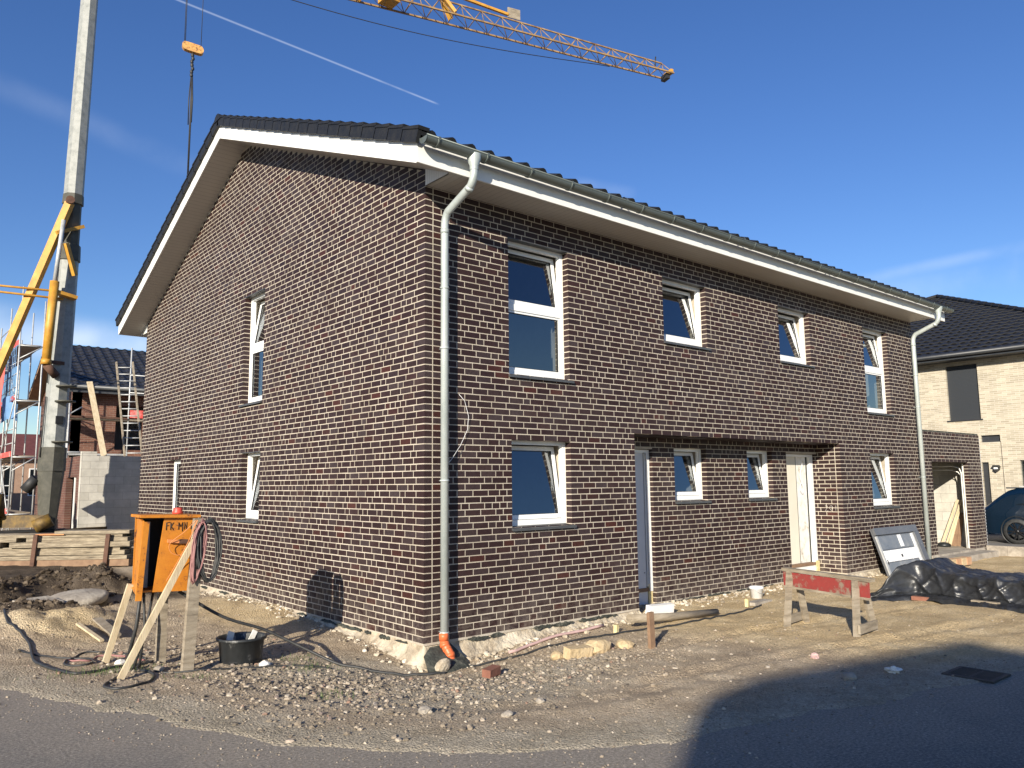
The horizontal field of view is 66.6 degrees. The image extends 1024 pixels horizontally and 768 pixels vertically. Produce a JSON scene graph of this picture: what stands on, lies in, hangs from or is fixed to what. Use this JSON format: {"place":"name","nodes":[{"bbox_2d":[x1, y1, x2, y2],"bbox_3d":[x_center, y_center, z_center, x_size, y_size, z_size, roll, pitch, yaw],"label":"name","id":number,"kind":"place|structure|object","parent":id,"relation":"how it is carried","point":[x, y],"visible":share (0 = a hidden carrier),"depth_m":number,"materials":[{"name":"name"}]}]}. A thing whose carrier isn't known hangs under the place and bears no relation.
{"place":"outdoors","nodes":[
{"label":"outdoors","id":0,"kind":"place"},
{"bbox_2d":[0,349,5,415],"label":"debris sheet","id":1,"kind":"object","parent":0,"point":[2,381],"visible":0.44,"depth_m":28.22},
{"bbox_2d":[0,513,1023,754],"bbox_3d":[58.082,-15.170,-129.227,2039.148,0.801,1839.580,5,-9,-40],"label":"ground","id":2,"kind":"structure","parent":0,"point":[857,652],"depth_m":8.17,"materials":[{"name":"soil"}]},
{"bbox_2d":[0,433,38,512],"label":"distant house","id":3,"kind":"structure","parent":2,"relation":"on","point":[28,473],"depth_m":59.85,"materials":[{"name":"red paint"}]},
{"bbox_2d":[0,466,13,495],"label":"window","id":4,"kind":"structure","parent":3,"relation":"in","point":[7,472],"depth_m":58.96,"materials":[{"name":"white paint"}]},
{"bbox_2d":[27,468,36,495],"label":"window","id":5,"kind":"structure","parent":3,"relation":"in","point":[31,470],"depth_m":60.06,"materials":[{"name":"white paint"}]},
{"bbox_2d":[0,286,46,530],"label":"scaffold","id":6,"kind":"object","parent":2,"relation":"on","point":[25,351],"visible":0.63,"depth_m":28.70,"materials":[{"name":"metal"}]},
{"bbox_2d":[1,347,16,405],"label":"safety net","id":7,"kind":"object","parent":6,"relation":"attached to","point":[10,376],"visible":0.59,"depth_m":28.61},
{"bbox_2d":[1,396,17,422],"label":"debris sheet","id":8,"kind":"object","parent":6,"relation":"hanging from","point":[7,405],"visible":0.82,"depth_m":28.30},
{"bbox_2d":[29,535,38,565],"bbox_3d":[-12.013,4.240,19.591,0.152,0.897,0.064,0,-7,-3],"label":"steel stake","id":9,"kind":"object","parent":2,"relation":"on","point":[33,550],"visible":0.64,"depth_m":19.58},
{"bbox_2d":[12,596,63,602],"bbox_3d":[-7.463,3.463,12.292,0.431,0.160,0.563,-5,-8,29],"label":"concrete slab","id":10,"kind":"object","parent":2,"relation":"on","point":[44,598],"depth_m":12.44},
{"bbox_2d":[0,558,132,565],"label":"timber beam","id":11,"kind":"structure","parent":2,"relation":"on","point":[113,562],"depth_m":19.66,"materials":[{"name":"wood"}]},
{"bbox_2d":[0,554,131,560],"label":"timber beam","id":12,"kind":"structure","parent":11,"relation":"on","point":[64,557],"depth_m":19.65,"materials":[{"name":"wood"}]},
{"bbox_2d":[0,549,129,555],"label":"timber beam","id":13,"kind":"structure","parent":12,"relation":"on","point":[69,552],"depth_m":19.72,"materials":[{"name":"wood"}]},
{"bbox_2d":[0,546,124,550],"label":"timber beam","id":14,"kind":"structure","parent":13,"relation":"on","point":[62,548],"depth_m":19.74,"materials":[{"name":"wood"}]},
{"bbox_2d":[0,542,6,547],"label":"timber beam","id":15,"kind":"structure","parent":14,"relation":"on","point":[3,544],"depth_m":19.76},
{"bbox_2d":[0,538,22,542],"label":"timber beam","id":16,"kind":"structure","parent":15,"relation":"on","point":[3,540],"depth_m":19.69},
{"bbox_2d":[9,540,133,547],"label":"timber beam","id":17,"kind":"structure","parent":14,"relation":"on","point":[67,544],"depth_m":19.68,"materials":[{"name":"wood"}]},
{"bbox_2d":[26,536,132,541],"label":"timber beam","id":18,"kind":"structure","parent":17,"relation":"on","point":[82,539],"depth_m":19.80,"materials":[{"name":"wood"}]},
{"bbox_2d":[0,533,127,537],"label":"timber beam","id":19,"kind":"structure","parent":18,"relation":"on","point":[55,536],"depth_m":19.80,"materials":[{"name":"wood"}]},
{"bbox_2d":[54,529,133,533],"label":"timber beam","id":20,"kind":"structure","parent":19,"relation":"on","point":[95,531],"depth_m":19.80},
{"bbox_2d":[3,608,153,674],"bbox_3d":[-5.823,3.068,9.493,4.058,0.328,0.907,-6,-9,36],"label":"ground cable","id":21,"kind":"object","parent":2,"relation":"on","point":[33,657],"visible":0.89,"depth_m":8.53,"materials":[{"name":"black rubber"}]},
{"bbox_2d":[51,589,108,605],"bbox_3d":[-7.230,3.566,12.995,0.920,0.130,0.920,0,-1,-40],"label":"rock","id":22,"kind":"object","parent":2,"relation":"on","point":[91,597],"visible":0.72,"depth_m":12.91,"materials":[{"name":"stone"}]},
{"bbox_2d":[18,649,146,666],"bbox_3d":[-5.061,3.128,8.996,1.668,0.067,0.745,-5,-8,31],"label":"ground cable","id":23,"kind":"object","parent":2,"relation":"on","point":[70,658],"visible":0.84,"depth_m":8.88,"materials":[{"name":"black rubber"}]},
{"bbox_2d":[29,345,145,528],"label":"red brown house","id":24,"kind":"structure","parent":2,"relation":"on","point":[96,366],"depth_m":31.84,"materials":[{"name":"brick"}]},
{"bbox_2d":[73,344,145,351],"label":"roof ridge","id":25,"kind":"object","parent":24,"relation":"attached to","point":[108,347],"visible":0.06,"depth_m":35.31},
{"bbox_2d":[0,562,176,617],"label":"soil clods","id":26,"kind":"object","parent":2,"relation":"on","point":[48,602],"visible":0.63,"depth_m":13.68,"materials":[{"name":"soil"}]},
{"bbox_2d":[76,623,103,641],"bbox_3d":[-5.455,3.202,10.075,0.813,0.145,0.050,-7,-10,41],"label":"wood scrap","id":27,"kind":"object","parent":2,"relation":"on","point":[90,632],"visible":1,"depth_m":10.03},
{"bbox_2d":[56,451,140,539],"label":"block garage","id":28,"kind":"structure","parent":2,"relation":"on","point":[100,491],"depth_m":25.49,"materials":[{"name":"grey concrete"}]},
{"bbox_2d":[70,478,73,527],"bbox_3d":[-14.607,4.156,26.308,0.050,2.700,2.700,5,-9,-40],"label":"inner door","id":29,"kind":"structure","parent":28,"relation":"in","point":[73,478],"depth_m":27.02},
{"bbox_2d":[87,381,106,455],"bbox_3d":[-14.868,1.249,27.931,1.597,2.856,0.193,-6,-9,38],"label":"board","id":30,"kind":"object","parent":28,"relation":"on","point":[98,427],"visible":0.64,"depth_m":27.91,"materials":[{"name":"wood"}]},
{"bbox_2d":[115,361,141,455],"bbox_3d":[-13.982,0.880,28.469,0.559,3.716,2.562,5,-9,-38],"label":"ladder","id":31,"kind":"object","parent":28,"relation":"on","point":[136,408],"visible":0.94,"depth_m":28.44,"materials":[{"name":"metal"}]},
{"bbox_2d":[65,348,144,457],"bbox_3d":[-14.978,2.265,30.841,6.000,7.400,1.735,5,-9,-40],"label":"scaffold","id":32,"kind":"object","parent":2,"relation":"on","point":[91,418],"visible":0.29,"depth_m":30.28,"materials":[{"name":"metal"}]},
{"bbox_2d":[67,654,144,661],"bbox_3d":[-4.570,3.106,8.852,0.839,0.055,0.336,1,-7,-11],"label":"ground cable","id":33,"kind":"object","parent":2,"relation":"on","point":[98,656],"visible":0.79,"depth_m":8.77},
{"bbox_2d":[92,617,120,635],"bbox_3d":[-5.376,3.215,10.338,0.120,0.145,0.806,6,-10,-44],"label":"wood scrap","id":34,"kind":"object","parent":2,"relation":"on","point":[104,625],"visible":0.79,"depth_m":10.36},
{"bbox_2d":[103,534,110,564],"bbox_3d":[-10.239,4.233,19.681,0.152,0.897,0.064,0,-7,-3],"label":"steel stake","id":35,"kind":"object","parent":2,"relation":"on","point":[106,549],"visible":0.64,"depth_m":19.67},
{"bbox_2d":[114,659,124,664],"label":"stone","id":36,"kind":"object","parent":2,"relation":"on","point":[120,662],"visible":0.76,"depth_m":8.58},
{"bbox_2d":[102,664,154,689],"bbox_3d":[-3.848,2.969,7.950,0.418,0.058,1.186,1,-8,-16],"label":"ground cable","id":37,"kind":"object","parent":2,"relation":"on","point":[129,686],"visible":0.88,"depth_m":7.58,"materials":[{"name":"black rubber"}]},
{"bbox_2d":[102,514,205,679],"bbox_3d":[-3.963,2.303,8.549,0.900,1.737,1.074,5,-9,-40],"label":"electrical cabinet","id":38,"kind":"object","parent":2,"relation":"on","point":[155,559],"visible":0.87,"depth_m":8.51,"materials":[{"name":"orange paint"}]},
{"bbox_2d":[172,508,182,513],"bbox_3d":[-3.764,1.426,8.785,0.116,0.070,0.116,5,-9,-40],"label":"warning light","id":39,"kind":"object","parent":38,"relation":"on","point":[177,510],"visible":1,"depth_m":8.74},
{"bbox_2d":[166,519,197,580],"bbox_3d":[-3.586,1.808,8.501,0.309,0.655,0.073,0,-7,-5],"label":"thin cable","id":40,"kind":"object","parent":38,"relation":"hanging from","point":[186,544],"visible":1,"depth_m":8.50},
{"bbox_2d":[190,518,207,584],"bbox_3d":[-3.416,1.822,8.506,0.104,0.708,0.170,-6,-9,38],"label":"cable coil","id":41,"kind":"object","parent":38,"relation":"hanging from","point":[193,550],"visible":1,"depth_m":8.48,"materials":[{"name":"rubber"}]},
{"bbox_2d":[195,517,222,582],"bbox_3d":[-3.337,1.825,8.593,0.298,0.714,0.125,5,-9,-40],"label":"cable coil","id":42,"kind":"object","parent":38,"relation":"hanging from","point":[218,544],"visible":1,"depth_m":8.58,"materials":[{"name":"black rubber"}]},
{"bbox_2d":[153,666,164,670],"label":"stone","id":43,"kind":"object","parent":2,"relation":"on","point":[160,668],"visible":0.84,"depth_m":8.33,"materials":[{"name":"stone"}]},
{"bbox_2d":[17,654,353,698],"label":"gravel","id":44,"kind":"structure","parent":2,"relation":"on","point":[321,695],"depth_m":8.10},
{"bbox_2d":[144,664,331,673],"bbox_3d":[-2.953,3.122,8.506,1.954,0.155,0.149,2,-8,-19],"label":"ground cable","id":45,"kind":"object","parent":2,"relation":"on","point":[256,667],"visible":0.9,"depth_m":8.55,"materials":[{"name":"black rubber"}]},
{"bbox_2d":[216,629,266,664],"bbox_3d":[-3.100,3.011,8.935,0.560,0.345,0.560,5,-9,-40],"label":"mortar tub","id":46,"kind":"object","parent":2,"relation":"on","point":[237,648],"visible":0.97,"depth_m":8.76,"materials":[{"name":"plastic"}]},
{"bbox_2d":[178,591,444,676],"bbox_3d":[-2.258,2.840,8.953,2.973,1.057,0.271,1,-7,-10],"label":"hose","id":47,"kind":"object","parent":2,"relation":"on","point":[301,646],"visible":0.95,"depth_m":8.94,"materials":[{"name":"black rubber"}]},
{"bbox_2d":[0,0,673,533],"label":"tower crane","id":48,"kind":"object","parent":2,"relation":"on","point":[58,336],"visible":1,"depth_m":23.58,"materials":[{"name":"yellow metal"}]},
{"bbox_2d":[182,0,203,173],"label":"hook block","id":49,"kind":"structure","parent":48,"relation":"hanging from","point":[193,49],"depth_m":26.27,"materials":[{"name":"orange metal"}]},
{"bbox_2d":[14,624,753,751],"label":"gravel","id":50,"kind":"structure","parent":2,"relation":"on","point":[379,684],"depth_m":7.90,"materials":[{"name":"gravel"}]},
{"bbox_2d":[259,660,270,665],"bbox_3d":[-2.758,3.117,8.684,0.125,0.083,0.105,5,-9,-40],"label":"stone","id":51,"kind":"object","parent":50,"relation":"on","point":[264,663],"visible":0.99,"depth_m":8.66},
{"bbox_2d":[482,664,500,678],"bbox_3d":[-0.227,3.176,8.621,0.110,0.085,0.220,-1,-4,30],"label":"brick","id":52,"kind":"object","parent":50,"relation":"on","point":[490,671],"visible":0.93,"depth_m":8.55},
{"bbox_2d":[418,705,431,713],"bbox_3d":[-0.739,2.769,6.622,0.118,0.068,0.090,5,-9,-40],"label":"stone","id":53,"kind":"object","parent":2,"relation":"on","point":[424,709],"visible":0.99,"depth_m":6.59,"materials":[{"name":"stone"}]},
{"bbox_2d":[501,710,512,716],"bbox_3d":[-0.043,2.748,6.498,0.097,0.059,0.085,5,-9,-40],"label":"stone","id":54,"kind":"object","parent":2,"relation":"on","point":[508,713],"visible":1,"depth_m":6.47,"materials":[{"name":"stone"}]},
{"bbox_2d":[0,590,1016,766],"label":"pebbles","id":55,"kind":"object","parent":2,"relation":"on","point":[556,741],"visible":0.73,"depth_m":7.80,"materials":[{"name":"stone"}]},
{"bbox_2d":[115,114,953,670],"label":"brick house","id":56,"kind":"structure","parent":2,"relation":"on","point":[413,394],"depth_m":12.61,"materials":[{"name":"brick"}]},
{"bbox_2d":[172,460,180,511],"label":"window","id":57,"kind":"structure","parent":56,"relation":"in","point":[176,467],"depth_m":17.43,"materials":[{"name":"white plastic"}]},
{"bbox_2d":[236,452,259,522],"bbox_3d":[-4.539,1.835,13.952,0.411,1.249,0.920,5,-9,-40],"label":"window","id":58,"kind":"structure","parent":56,"relation":"in","point":[251,495],"depth_m":14.19,"materials":[{"name":"white plastic"}]},
{"bbox_2d":[238,293,264,406],"bbox_3d":[-4.595,-0.641,14.286,0.388,2.082,0.990,5,-9,-40],"label":"window","id":59,"kind":"structure","parent":56,"relation":"in","point":[256,347],"depth_m":14.55,"materials":[{"name":"white plastic"}]},
{"bbox_2d":[424,643,469,672],"bbox_3d":[-0.758,3.283,9.300,0.630,0.272,0.415,5,-9,-40],"label":"membrane flap","id":60,"kind":"object","parent":56,"relation":"attached to","point":[434,655],"visible":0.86,"depth_m":9.29,"materials":[{"name":"plastic"}]},
{"bbox_2d":[435,658,450,671],"bbox_3d":[-0.811,3.293,9.115,0.132,0.213,0.201,31,9,40],"label":"flat stone","id":61,"kind":"object","parent":60,"relation":"on","point":[443,665],"visible":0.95,"depth_m":9.06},
{"bbox_2d":[508,241,573,382],"bbox_3d":[0.318,-1.027,11.312,1.230,1.999,0.367,5,-9,-40],"label":"window","id":62,"kind":"structure","parent":56,"relation":"in","point":[554,313],"depth_m":11.51,"materials":[{"name":"white plastic"}]},
{"bbox_2d":[512,440,576,530],"bbox_3d":[0.336,1.414,11.026,1.190,1.249,0.411,5,-9,-40],"label":"window","id":63,"kind":"structure","parent":56,"relation":"in","point":[559,492],"depth_m":11.22,"materials":[{"name":"white plastic"}]},
{"bbox_2d":[635,450,652,604],"bbox_3d":[1.919,2.433,12.876,1.048,2.700,0.140,5,-9,-40],"label":"door","id":64,"kind":"structure","parent":56,"relation":"in","point":[642,476],"depth_m":13.09,"materials":[{"name":"metal"}]},
{"bbox_2d":[662,279,710,350],"bbox_3d":[2.891,-1.191,13.538,1.260,1.166,0.398,5,-9,-40],"label":"window","id":65,"kind":"structure","parent":56,"relation":"in","point":[695,324],"depth_m":13.80,"materials":[{"name":"white plastic"}]},
{"bbox_2d":[674,448,711,503],"bbox_3d":[3.114,1.640,14.025,1.000,0.999,0.372,5,-9,-40],"label":"window","id":66,"kind":"structure","parent":56,"relation":"in","point":[686,497],"depth_m":14.23,"materials":[{"name":"white plastic"}]},
{"bbox_2d":[747,450,777,500],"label":"window","id":67,"kind":"structure","parent":56,"relation":"in","point":[763,478],"depth_m":15.64,"materials":[{"name":"white plastic"}]},
{"bbox_2d":[778,308,814,367],"bbox_3d":[5.592,-0.932,15.795,1.240,1.166,0.398,5,-9,-40],"label":"window","id":68,"kind":"structure","parent":56,"relation":"in","point":[800,346],"depth_m":16.08,"materials":[{"name":"white plastic"}]},
{"bbox_2d":[786,454,819,575],"bbox_3d":[6.004,2.762,16.310,1.190,2.570,0.140,5,-9,-40],"label":"door","id":69,"kind":"structure","parent":56,"relation":"in","point":[800,482],"depth_m":16.43,"materials":[{"name":"plastic"}]},
{"bbox_2d":[862,329,894,415],"bbox_3d":[8.274,-0.265,17.959,1.250,1.999,0.367,5,-9,-40],"label":"window","id":70,"kind":"structure","parent":56,"relation":"in","point":[878,370],"depth_m":18.23,"materials":[{"name":"white plastic"}]},
{"bbox_2d":[870,453,899,508],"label":"window","id":71,"kind":"structure","parent":56,"relation":"in","point":[885,502],"depth_m":17.92,"materials":[{"name":"white plastic"}]},
{"bbox_2d":[536,697,544,703],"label":"stone","id":72,"kind":"object","parent":2,"relation":"on","point":[539,700],"visible":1,"depth_m":6.97,"materials":[{"name":"stone"}]},
{"bbox_2d":[200,573,886,672],"bbox_3d":[1.420,4.187,16.870,14.476,0.352,9.646,5,-9,-40],"label":"rubble","id":73,"kind":"object","parent":2,"relation":"on","point":[528,641],"visible":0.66,"depth_m":11.12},
{"bbox_2d":[508,624,603,652],"bbox_3d":[0.606,3.359,10.324,1.683,0.164,0.080,5,-9,-39],"label":"pink strip","id":74,"kind":"object","parent":2,"relation":"on","point":[551,637],"visible":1,"depth_m":10.28,"materials":[{"name":"plastic"}]},
{"bbox_2d":[550,651,562,659],"bbox_3d":[0.544,3.230,9.258,0.170,0.127,0.189,-2,-7,9],"label":"stone lump","id":75,"kind":"object","parent":2,"relation":"on","point":[556,655],"visible":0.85,"depth_m":9.20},
{"bbox_2d":[563,644,592,659],"bbox_3d":[0.781,3.170,9.213,0.340,0.130,0.130,8,-5,-34],"label":"stone lump","id":76,"kind":"object","parent":2,"relation":"on","point":[577,651],"visible":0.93,"depth_m":9.16,"materials":[{"name":"stone"}]},
{"bbox_2d":[585,639,610,654],"bbox_3d":[1.052,3.205,9.487,0.299,0.210,0.518,-5,-14,32],"label":"stone lump","id":77,"kind":"object","parent":2,"relation":"on","point":[600,646],"visible":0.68,"depth_m":9.36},
{"bbox_2d":[470,604,761,666],"bbox_3d":[1.887,3.463,10.906,5.697,0.212,0.363,5,-9,-36],"label":"hose","id":78,"kind":"object","parent":2,"relation":"on","point":[532,651],"visible":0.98,"depth_m":10.35,"materials":[{"name":"black rubber"}]},
{"bbox_2d":[613,624,618,632],"bbox_3d":[1.405,3.318,10.514,0.050,0.140,0.060,-6,-12,38],"label":"wood block","id":79,"kind":"object","parent":2,"relation":"on","point":[615,628],"depth_m":10.50,"materials":[{"name":"wood"}]},
{"bbox_2d":[616,638,634,648],"bbox_3d":[1.395,3.209,9.588,0.238,0.145,0.376,5,-7,-1],"label":"stone lump","id":80,"kind":"object","parent":2,"relation":"on","point":[623,642],"visible":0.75,"depth_m":9.49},
{"bbox_2d":[646,611,655,648],"bbox_3d":[1.698,3.101,9.500,0.105,0.633,0.045,5,-9,-40],"label":"wooden stake","id":81,"kind":"object","parent":2,"relation":"on","point":[651,630],"visible":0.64,"depth_m":9.49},
{"bbox_2d":[646,603,673,612],"bbox_3d":[2.254,3.432,11.878,0.520,0.150,0.100,7,-5,-37],"label":"polystyrene block","id":82,"kind":"object","parent":2,"relation":"on","point":[663,608],"depth_m":11.84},
{"bbox_2d":[626,609,718,622],"bbox_3d":[2.346,3.340,11.309,1.814,0.185,0.143,5,-9,-35],"label":"timber pole","id":83,"kind":"object","parent":2,"relation":"on","point":[635,618],"visible":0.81,"depth_m":11.25,"materials":[{"name":"wood"}]},
{"bbox_2d":[749,586,764,598],"bbox_3d":[4.247,3.620,13.537,0.250,0.205,0.259,5,-9,-40],"label":"bucket","id":84,"kind":"object","parent":2,"relation":"on","point":[756,592],"visible":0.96,"depth_m":13.46,"materials":[{"name":"white plastic"}]},
{"bbox_2d":[749,599,771,605],"bbox_3d":[4.113,3.635,12.992,0.180,0.050,0.600,-8,-11,44],"label":"concrete slab","id":85,"kind":"object","parent":2,"relation":"on","point":[756,602],"depth_m":12.90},
{"bbox_2d":[810,652,818,658],"bbox_3d":[3.281,2.954,8.465,0.124,0.075,0.099,5,-9,-40],"label":"plastic scrap","id":86,"kind":"object","parent":2,"relation":"on","point":[814,655],"visible":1,"depth_m":8.45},
{"bbox_2d":[781,567,877,636],"bbox_3d":[4.195,2.928,10.413,0.641,0.803,1.505,3,-8,-24],"label":"sawhorse","id":87,"kind":"object","parent":2,"relation":"on","point":[856,589],"visible":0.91,"depth_m":10.35,"materials":[{"name":"red paint"}]},
{"bbox_2d":[842,672,856,679],"bbox_3d":[3.239,2.812,7.485,0.132,0.091,0.120,0,-7,-6],"label":"stone","id":88,"kind":"object","parent":2,"relation":"on","point":[849,675],"visible":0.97,"depth_m":7.45,"materials":[{"name":"stone"}]},
{"bbox_2d":[884,666,902,673],"bbox_3d":[3.791,2.838,7.718,0.166,0.110,0.145,1,-7,-14],"label":"plastic scrap","id":89,"kind":"object","parent":2,"relation":"on","point":[893,669],"visible":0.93,"depth_m":7.69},
{"bbox_2d":[870,524,929,576],"bbox_3d":[8.537,3.623,17.066,2.060,1.000,0.415,5,-9,-40],"label":"door element","id":90,"kind":"object","parent":2,"relation":"on","point":[896,546],"depth_m":17.00,"materials":[{"name":"white plastic"}]},
{"bbox_2d":[870,557,1023,612],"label":"tarpaulin","id":91,"kind":"object","parent":2,"relation":"on","point":[942,580],"visible":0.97,"depth_m":12.65,"materials":[{"name":"plastic"}]},
{"bbox_2d":[911,595,928,600],"bbox_3d":[6.662,3.493,12.709,0.263,0.060,0.110,-7,-10,41],"label":"brick","id":92,"kind":"object","parent":91,"relation":"on","point":[919,598],"visible":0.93,"depth_m":12.68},
{"bbox_2d":[971,599,999,603],"bbox_3d":[7.206,3.331,11.874,0.090,0.050,0.382,4,-9,-34],"label":"wood block","id":93,"kind":"object","parent":91,"relation":"on","point":[973,600],"depth_m":11.84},
{"bbox_2d":[922,429,998,561],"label":"brick garage","id":94,"kind":"structure","parent":2,"relation":"on","point":[953,470],"depth_m":20.71,"materials":[{"name":"brick"}]},
{"bbox_2d":[941,499,958,541],"bbox_3d":[11.969,3.794,21.336,0.554,1.281,0.032,-7,-9,40],"label":"plank","id":95,"kind":"object","parent":94,"relation":"on","point":[950,520],"visible":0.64,"depth_m":21.32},
{"bbox_2d":[946,505,960,541],"bbox_3d":[12.042,3.860,21.304,0.468,1.134,0.031,-6,-9,38],"label":"plank","id":96,"kind":"object","parent":94,"relation":"on","point":[954,520],"visible":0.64,"depth_m":21.29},
{"bbox_2d":[952,519,959,545],"bbox_3d":[12.121,4.052,21.312,0.102,0.754,0.219,5,-9,-40],"label":"plank","id":97,"kind":"object","parent":94,"relation":"on","point":[954,542],"visible":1,"depth_m":21.29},
{"bbox_2d":[949,500,962,545],"bbox_3d":[12.107,3.793,21.296,0.448,1.268,0.038,-6,-9,37],"label":"plank","id":98,"kind":"object","parent":94,"relation":"on","point":[954,529],"visible":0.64,"depth_m":21.28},
{"bbox_2d":[957,513,963,545],"bbox_3d":[12.222,3.964,21.264,0.230,0.909,0.068,-3,-8,16],"label":"plank","id":99,"kind":"object","parent":94,"relation":"on","point":[960,529],"visible":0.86,"depth_m":21.25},
{"bbox_2d":[954,557,966,565],"bbox_3d":[10.405,4.121,18.119,0.250,0.170,0.200,5,-9,-40],"label":"paver","id":100,"kind":"object","parent":2,"relation":"on","point":[964,561],"visible":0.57,"depth_m":18.06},
{"bbox_2d":[961,556,971,564],"bbox_3d":[10.618,4.139,18.284,0.250,0.170,0.200,5,-9,-40],"label":"paver","id":101,"kind":"object","parent":2,"relation":"on","point":[969,560],"visible":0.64,"depth_m":18.20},
{"bbox_2d":[986,545,1007,555],"bbox_3d":[12.882,4.495,20.675,0.115,0.410,0.494,5,-9,-40],"label":"kerb stone","id":102,"kind":"object","parent":2,"relation":"on","point":[1002,550],"visible":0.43,"depth_m":20.59,"materials":[{"name":"concrete"}]},
{"bbox_2d":[1007,546,1023,556],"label":"kerb stone","id":103,"kind":"object","parent":2,"relation":"on","point":[1014,551],"visible":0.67,"depth_m":20.32,"materials":[{"name":"concrete"}]},
{"bbox_2d":[0,655,1023,767],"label":"road","id":104,"kind":"structure","parent":0,"point":[976,727],"depth_m":5.73,"materials":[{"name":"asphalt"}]},
{"bbox_2d":[941,666,1010,683],"bbox_3d":[4.528,2.847,7.611,0.460,0.042,0.460,5,-9,-40],"label":"drain grate","id":105,"kind":"object","parent":104,"relation":"on","point":[987,676],"visible":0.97,"depth_m":7.59,"materials":[{"name":"metal"}]},
{"bbox_2d":[0,0,1023,433],"label":"sky","id":106,"kind":"structure","parent":0,"point":[882,141],"materials":[{"name":"blue"}]},
{"bbox_2d":[938,542,950,546],"bbox_3d":[11.743,4.353,21.214,0.360,0.120,0.351,5,-9,-40],"label":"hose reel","id":107,"kind":"object","parent":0,"point":[943,544],"visible":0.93,"depth_m":21.09,"materials":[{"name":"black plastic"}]},
{"bbox_2d":[910,294,1023,534],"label":"beige house","id":108,"kind":"structure","parent":0,"point":[970,359],"depth_m":26.13,"materials":[{"name":"brick"}]},
{"bbox_2d":[983,462,992,533],"bbox_3d":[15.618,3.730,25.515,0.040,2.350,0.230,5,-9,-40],"label":"door","id":109,"kind":"structure","parent":108,"relation":"in","point":[985,464],"depth_m":25.58,"materials":[{"name":"metal"}]},
{"bbox_2d":[987,534,1023,546],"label":"driveway","id":110,"kind":"structure","parent":0,"point":[998,540],"depth_m":22.43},
{"bbox_2d":[985,486,1023,543],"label":"parked car","id":111,"kind":"object","parent":110,"relation":"on","point":[1004,513],"visible":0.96,"depth_m":21.79,"materials":[{"name":"blue paint"}]},
{"bbox_3d":[-11.098,4.002,20.246,2.111,0.112,1.703,5,-9,-40],"label":"timber beam","id":112,"kind":"object","parent":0,"visible":0},
{"bbox_2d":[0,533,133,534],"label":"timber beam","id":113,"kind":"structure","parent":112,"relation":"on","point":[42,533],"depth_m":20.24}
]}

